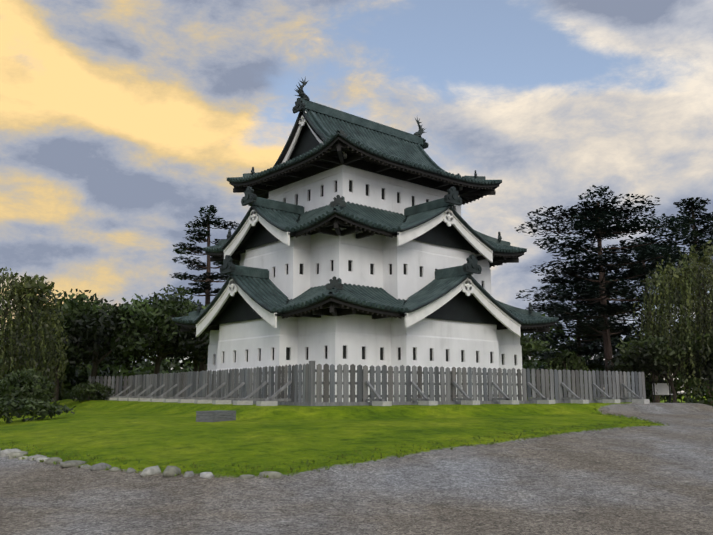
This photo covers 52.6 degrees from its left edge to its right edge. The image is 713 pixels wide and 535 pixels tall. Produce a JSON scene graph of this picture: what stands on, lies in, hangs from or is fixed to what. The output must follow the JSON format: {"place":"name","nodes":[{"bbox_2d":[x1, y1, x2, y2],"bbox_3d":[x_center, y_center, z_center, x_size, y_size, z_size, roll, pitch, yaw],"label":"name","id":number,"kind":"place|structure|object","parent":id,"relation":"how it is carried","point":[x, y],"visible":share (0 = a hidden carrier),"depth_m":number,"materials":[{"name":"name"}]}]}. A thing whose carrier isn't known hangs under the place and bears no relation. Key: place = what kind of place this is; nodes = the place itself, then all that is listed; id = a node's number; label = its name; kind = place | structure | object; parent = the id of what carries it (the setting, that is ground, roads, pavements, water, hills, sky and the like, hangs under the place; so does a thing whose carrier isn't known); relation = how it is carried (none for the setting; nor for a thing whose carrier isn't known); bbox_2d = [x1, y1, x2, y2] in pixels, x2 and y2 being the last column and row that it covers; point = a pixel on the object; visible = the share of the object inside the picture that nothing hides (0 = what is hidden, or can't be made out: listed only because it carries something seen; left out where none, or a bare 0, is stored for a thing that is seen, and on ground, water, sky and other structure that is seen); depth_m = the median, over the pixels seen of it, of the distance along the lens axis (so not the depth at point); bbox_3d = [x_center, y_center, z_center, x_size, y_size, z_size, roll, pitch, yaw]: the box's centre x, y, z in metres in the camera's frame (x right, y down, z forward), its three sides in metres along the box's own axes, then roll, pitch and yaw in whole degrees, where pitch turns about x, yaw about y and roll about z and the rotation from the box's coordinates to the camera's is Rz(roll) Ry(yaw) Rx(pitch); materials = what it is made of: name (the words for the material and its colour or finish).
{"place":"outdoors","nodes":[
{"label":"outdoors","id":0,"kind":"place"},
{"bbox_2d":[0,392,712,534],"bbox_3d":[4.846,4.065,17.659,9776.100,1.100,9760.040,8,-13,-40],"label":"ground","id":1,"kind":"structure","parent":0,"point":[652,479],"depth_m":12.18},
{"bbox_2d":[0,345,44,403],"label":"bush","id":2,"kind":"object","parent":1,"relation":"on","point":[1,360],"visible":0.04,"depth_m":49.55,"materials":[{"name":"green plant"}]},
{"bbox_2d":[0,367,55,416],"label":"round shrub","id":3,"kind":"object","parent":1,"relation":"on","point":[13,382],"visible":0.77,"depth_m":28.44,"materials":[{"name":"green plant"}]},
{"bbox_2d":[0,267,67,400],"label":"willow","id":4,"kind":"object","parent":1,"relation":"on","point":[24,295],"visible":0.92,"depth_m":33.39,"materials":[{"name":"green plant"}]},
{"bbox_2d":[0,397,75,423],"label":"hedge shrub","id":5,"kind":"object","parent":1,"relation":"on","point":[42,410],"visible":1,"depth_m":23.74,"materials":[{"name":"green plant"}]},
{"bbox_2d":[0,357,79,402],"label":"understorey","id":6,"kind":"object","parent":1,"relation":"on","point":[69,368],"visible":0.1,"depth_m":52.73,"materials":[{"name":"green plant"}]},
{"bbox_2d":[0,324,83,399],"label":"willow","id":7,"kind":"object","parent":1,"relation":"on","point":[62,374],"depth_m":55.60,"materials":[{"name":"green plant"}]},
{"bbox_2d":[0,301,123,401],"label":"cherry","id":8,"kind":"object","parent":1,"relation":"on","point":[100,365],"depth_m":50.89,"materials":[{"name":"green plant"}]},
{"bbox_2d":[44,369,114,402],"bbox_3d":[-22.509,9.207,54.917,8.322,3.608,6.177,8,-13,-40],"label":"bush","id":9,"kind":"object","parent":1,"relation":"on","point":[77,371],"visible":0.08,"depth_m":54.85,"materials":[{"name":"green plant"}]},
{"bbox_2d":[43,371,127,399],"bbox_3d":[-21.027,9.755,57.480,8.257,3.604,5.985,8,-13,-40],"label":"bush","id":10,"kind":"object","parent":1,"relation":"on","point":[67,387],"visible":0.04,"depth_m":55.82,"materials":[{"name":"green plant"}]},
{"bbox_2d":[72,381,104,399],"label":"shrub","id":11,"kind":"object","parent":1,"relation":"on","point":[96,394],"visible":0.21,"depth_m":40.55,"materials":[{"name":"green plant"}]},
{"bbox_2d":[64,383,113,401],"bbox_3d":[-14.759,6.932,39.855,2.911,1.144,1.671,8,-13,-40],"label":"box hedge","id":12,"kind":"object","parent":1,"relation":"on","point":[88,390],"visible":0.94,"depth_m":39.64,"materials":[{"name":"green plant"}]},
{"bbox_2d":[12,288,176,392],"bbox_3d":[-15.732,4.741,44.223,7.986,6.752,9.366,-5,-11,25],"label":"cherry","id":13,"kind":"object","parent":1,"relation":"on","point":[83,320],"visible":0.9,"depth_m":42.12,"materials":[{"name":"green plant"}]},
{"bbox_2d":[65,352,149,398],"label":"bush","id":14,"kind":"object","parent":1,"relation":"on","point":[89,367],"visible":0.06,"depth_m":89.89,"materials":[{"name":"green plant"}]},
{"bbox_2d":[72,365,168,397],"bbox_3d":[-17.967,9.327,56.402,8.675,3.764,6.232,8,-13,-40],"label":"understorey","id":15,"kind":"object","parent":1,"relation":"on","point":[114,371],"visible":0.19,"depth_m":55.48,"materials":[{"name":"green plant"}]},
{"bbox_2d":[0,448,281,478],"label":"kerb stones","id":16,"kind":"object","parent":1,"relation":"on","point":[170,471],"visible":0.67,"depth_m":12.13,"materials":[{"name":"grey stone"}]},
{"bbox_2d":[95,284,209,373],"bbox_3d":[-13.334,5.018,48.153,9.726,7.574,9.714,8,-13,-40],"label":"cherry","id":17,"kind":"object","parent":1,"relation":"on","point":[164,310],"visible":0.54,"depth_m":46.39,"materials":[{"name":"green plant"}]},
{"bbox_2d":[138,354,207,372],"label":"bush","id":18,"kind":"object","parent":1,"relation":"on","point":[166,365],"visible":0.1,"depth_m":86.32,"materials":[{"name":"green plant"}]},
{"bbox_2d":[144,298,209,388],"bbox_3d":[-11.746,5.767,52.493,7.413,7.581,8.708,-3,-10,15],"label":"cherry","id":19,"kind":"object","parent":1,"relation":"on","point":[200,349],"depth_m":50.72,"materials":[{"name":"green plant"}]},
{"bbox_2d":[168,368,198,390],"bbox_3d":[-13.927,9.957,59.639,7.176,3.439,5.464,8,-13,-40],"label":"bush","id":20,"kind":"object","parent":1,"relation":"on","point":[188,369],"visible":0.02,"depth_m":59.41,"materials":[{"name":"green plant"}]},
{"bbox_2d":[169,205,239,371],"bbox_3d":[-11.776,2.813,57.311,6.600,15.742,7.168,8,-13,-40],"label":"pine","id":21,"kind":"object","parent":1,"relation":"on","point":[208,278],"visible":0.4,"depth_m":57.33,"materials":[{"name":"green plant"}]},
{"bbox_2d":[196,410,235,421],"bbox_3d":[-3.864,4.109,19.880,0.610,0.310,1.010,-5,-11,29],"label":"wooden lawn box","id":22,"kind":"object","parent":1,"relation":"on","point":[215,416],"visible":0.85,"depth_m":19.55,"materials":[{"name":"grey wood"}]},
{"bbox_2d":[1,406,669,477],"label":"grass tufts","id":23,"kind":"object","parent":1,"relation":"on","point":[307,461],"visible":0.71,"depth_m":13.92,"materials":[{"name":"green plant"}]},
{"bbox_2d":[88,361,645,405],"bbox_3d":[-3.428,5.169,31.450,30.642,1.520,13.769,-3,-10,18],"label":"palisade fence","id":24,"kind":"object","parent":1,"relation":"on","point":[246,384],"visible":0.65,"depth_m":27.81,"materials":[{"name":"grey wood"}]},
{"bbox_2d":[101,397,649,405],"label":"fence prop blocks","id":25,"kind":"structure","parent":1,"relation":"on","point":[389,403],"depth_m":27.85,"materials":[{"name":"concrete"}]},
{"bbox_2d":[520,334,560,397],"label":"tree","id":26,"kind":"object","parent":1,"relation":"on","point":[528,347],"visible":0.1,"depth_m":71.59,"materials":[{"name":"green plant"}]},
{"bbox_2d":[522,358,571,397],"bbox_3d":[15.857,10.308,62.811,8.835,4.880,6.241,8,-13,-40],"label":"bush","id":27,"kind":"object","parent":1,"relation":"on","point":[536,363],"visible":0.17,"depth_m":62.04,"materials":[{"name":"green plant"}]},
{"bbox_2d":[520,314,585,364],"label":"tree","id":28,"kind":"object","parent":1,"relation":"on","point":[535,334],"visible":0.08,"depth_m":97.07,"materials":[{"name":"green plant"}]},
{"bbox_2d":[536,348,590,398],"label":"tree","id":29,"kind":"object","parent":1,"relation":"on","point":[543,360],"visible":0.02,"depth_m":68.28,"materials":[{"name":"green plant"}]},
{"bbox_2d":[540,350,596,397],"bbox_3d":[13.817,7.274,47.175,3.792,3.795,4.107,8,-13,-40],"label":"bush","id":30,"kind":"object","parent":1,"relation":"on","point":[566,360],"visible":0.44,"depth_m":47.00,"materials":[{"name":"green plant"}]},
{"bbox_2d":[525,260,635,399],"bbox_3d":[17.328,5.334,57.451,9.637,12.174,9.551,8,-13,-40],"label":"pine","id":31,"kind":"object","parent":1,"relation":"on","point":[577,347],"visible":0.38,"depth_m":56.53,"materials":[{"name":"green plant"}]},
{"bbox_2d":[549,368,623,399],"bbox_3d":[19.174,10.078,60.064,8.154,4.349,6.258,8,-13,-40],"label":"bush","id":32,"kind":"object","parent":1,"relation":"on","point":[595,377],"depth_m":59.77,"materials":[{"name":"green plant"}]},
{"bbox_2d":[573,300,638,366],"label":"tree","id":33,"kind":"object","parent":1,"relation":"on","point":[597,342],"visible":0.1,"depth_m":89.08,"materials":[{"name":"green plant"}]},
{"bbox_2d":[515,185,703,398],"bbox_3d":[16.766,1.759,48.526,12.140,15.673,11.683,8,-13,-40],"label":"pine","id":34,"kind":"object","parent":1,"relation":"on","point":[595,225],"visible":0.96,"depth_m":48.23,"materials":[{"name":"green plant"}]},
{"bbox_2d":[595,356,665,400],"bbox_3d":[23.227,9.759,60.883,8.534,5.258,6.266,8,-13,-40],"label":"bush","id":35,"kind":"object","parent":1,"relation":"on","point":[631,387],"visible":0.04,"depth_m":59.79,"materials":[{"name":"green plant"}]},
{"bbox_2d":[576,238,712,402],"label":"pine","id":36,"kind":"object","parent":1,"relation":"on","point":[622,267],"visible":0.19,"depth_m":53.34,"materials":[{"name":"green plant"}]},
{"bbox_2d":[604,332,712,402],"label":"tree","id":37,"kind":"object","parent":1,"relation":"on","point":[640,356],"visible":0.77,"depth_m":37.24,"materials":[{"name":"green plant"}]},
{"bbox_2d":[650,382,670,402],"bbox_3d":[16.490,6.889,38.933,1.100,1.445,0.220,0,-10,1],"label":"info sign","id":38,"kind":"object","parent":1,"relation":"on","point":[663,388],"visible":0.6,"depth_m":38.95,"materials":[{"name":"white paint"}]},
{"bbox_2d":[629,240,712,400],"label":"willow","id":39,"kind":"object","parent":1,"relation":"on","point":[704,297],"visible":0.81,"depth_m":38.10,"materials":[{"name":"green plant"}]},
{"bbox_2d":[631,371,712,403],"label":"bush","id":40,"kind":"object","parent":1,"relation":"on","point":[667,396],"visible":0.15,"depth_m":55.61,"materials":[{"name":"green plant"}]},
{"bbox_2d":[633,197,712,404],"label":"pine","id":41,"kind":"object","parent":1,"relation":"on","point":[691,207],"visible":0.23,"depth_m":66.37,"materials":[{"name":"green plant"}]},
{"bbox_2d":[645,305,706,402],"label":"tree","id":42,"kind":"object","parent":1,"relation":"on","point":[687,387],"depth_m":85.73,"materials":[{"name":"green plant"}]},
{"bbox_2d":[674,362,712,405],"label":"bush","id":43,"kind":"object","parent":1,"relation":"on","point":[704,401],"visible":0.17,"depth_m":53.67,"materials":[{"name":"green plant"}]},
{"bbox_2d":[0,0,712,391],"label":"sky","id":44,"kind":"structure","parent":0,"point":[121,120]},
{"bbox_2d":[207,152,522,401],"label":"keep walls","id":45,"kind":"structure","parent":0,"point":[300,265],"depth_m":31.10,"materials":[{"name":"white paint"}]},
{"bbox_2d":[211,123,502,324],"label":"keep pediments","id":46,"kind":"object","parent":45,"relation":"attached to","point":[461,306],"visible":0.29,"depth_m":32.30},
{"bbox_2d":[175,112,555,333],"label":"roof eaves","id":47,"kind":"object","parent":45,"relation":"attached to","point":[469,192],"visible":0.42,"depth_m":32.54,"materials":[{"name":"black wood"}]},
{"bbox_2d":[173,109,557,324],"bbox_3d":[0.438,-2.111,36.418,15.400,10.446,13.450,8,-13,-40],"label":"tiled roof","id":48,"kind":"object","parent":45,"relation":"on","point":[469,276],"visible":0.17,"depth_m":31.83,"materials":[{"name":"teal tile"}]},
{"bbox_2d":[196,111,520,336],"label":"keep bargeboards","id":49,"kind":"object","parent":48,"relation":"attached to","point":[467,286],"visible":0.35,"depth_m":31.61,"materials":[{"name":"white paint"}]},
{"bbox_2d":[172,76,558,323],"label":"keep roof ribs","id":50,"kind":"object","parent":48,"relation":"on","point":[372,296],"visible":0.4,"depth_m":32.11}
]}

